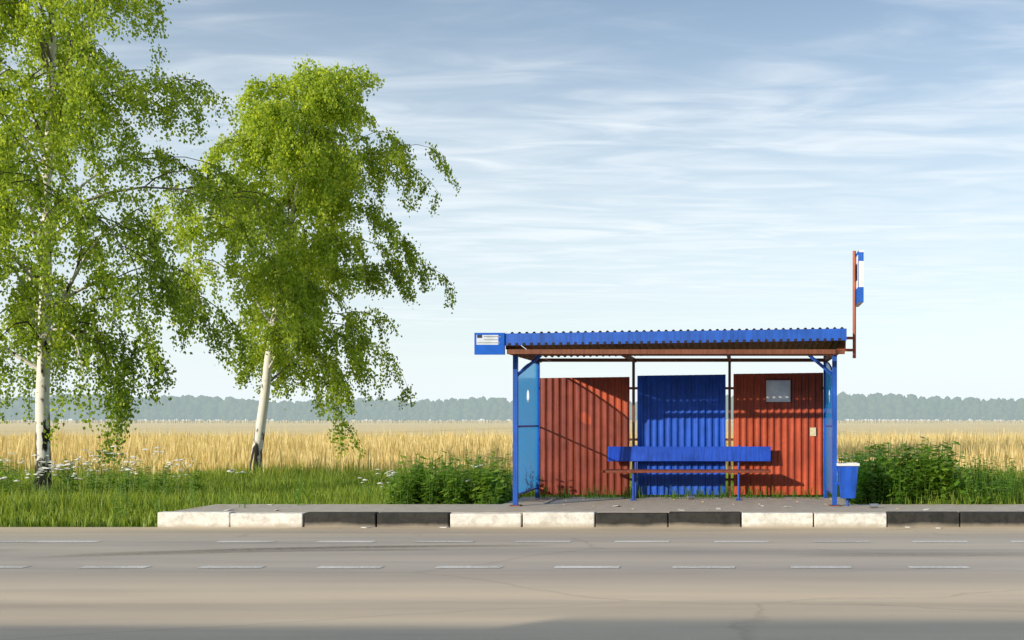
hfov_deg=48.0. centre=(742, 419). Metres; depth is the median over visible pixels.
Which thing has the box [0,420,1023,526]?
ground
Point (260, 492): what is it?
verge grass
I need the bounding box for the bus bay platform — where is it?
[177,497,1023,526]
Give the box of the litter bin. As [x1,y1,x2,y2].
[836,463,859,505]
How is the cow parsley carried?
on the ground at (363, 426)
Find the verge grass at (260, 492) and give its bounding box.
[0,456,1023,526]
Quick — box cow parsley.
[0,445,958,503]
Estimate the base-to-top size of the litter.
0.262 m
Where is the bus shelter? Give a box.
[505,327,846,505]
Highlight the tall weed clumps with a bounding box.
[0,436,1009,503]
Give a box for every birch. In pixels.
[0,0,300,492]
[127,54,460,472]
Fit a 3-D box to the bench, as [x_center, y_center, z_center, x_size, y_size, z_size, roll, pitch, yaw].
[-0.895,0.861,18.200,2.730,0.882,0.479,0,0,0]
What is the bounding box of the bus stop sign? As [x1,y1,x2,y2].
[845,250,863,357]
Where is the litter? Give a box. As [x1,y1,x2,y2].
[223,495,941,527]
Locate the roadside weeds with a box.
[16,451,1023,520]
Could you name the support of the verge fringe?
on the ground at (363, 426)
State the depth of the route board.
16.31 m
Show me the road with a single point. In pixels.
(880, 589)
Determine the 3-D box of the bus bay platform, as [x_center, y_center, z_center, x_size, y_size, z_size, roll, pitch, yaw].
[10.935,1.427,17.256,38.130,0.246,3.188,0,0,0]
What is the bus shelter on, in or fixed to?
on the bus bay platform
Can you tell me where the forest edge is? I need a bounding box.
[0,391,1023,422]
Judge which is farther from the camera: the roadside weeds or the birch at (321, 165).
the birch at (321, 165)
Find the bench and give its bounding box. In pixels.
[603,445,770,499]
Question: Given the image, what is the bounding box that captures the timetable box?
[766,380,789,401]
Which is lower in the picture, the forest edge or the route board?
the forest edge
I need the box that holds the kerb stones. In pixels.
[158,511,1023,526]
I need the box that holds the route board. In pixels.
[474,333,504,354]
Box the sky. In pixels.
[0,0,1023,419]
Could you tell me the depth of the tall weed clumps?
17.69 m
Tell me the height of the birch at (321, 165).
11.174 m
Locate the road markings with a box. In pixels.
[0,541,1023,567]
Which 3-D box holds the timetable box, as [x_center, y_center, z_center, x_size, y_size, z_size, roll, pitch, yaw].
[0.600,-0.480,18.540,0.400,0.360,0.053,0,0,0]
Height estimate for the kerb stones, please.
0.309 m
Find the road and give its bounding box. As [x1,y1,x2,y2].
[0,527,1023,639]
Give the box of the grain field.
[0,426,1023,477]
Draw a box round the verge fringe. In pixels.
[0,487,1020,526]
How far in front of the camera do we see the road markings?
11.32 m
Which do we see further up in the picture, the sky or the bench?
the sky
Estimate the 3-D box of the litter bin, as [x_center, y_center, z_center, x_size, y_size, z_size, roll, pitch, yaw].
[1.584,0.976,16.780,0.348,0.648,0.336,0,0,0]
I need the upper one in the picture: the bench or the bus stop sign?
the bus stop sign
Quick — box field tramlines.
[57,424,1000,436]
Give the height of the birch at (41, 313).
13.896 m

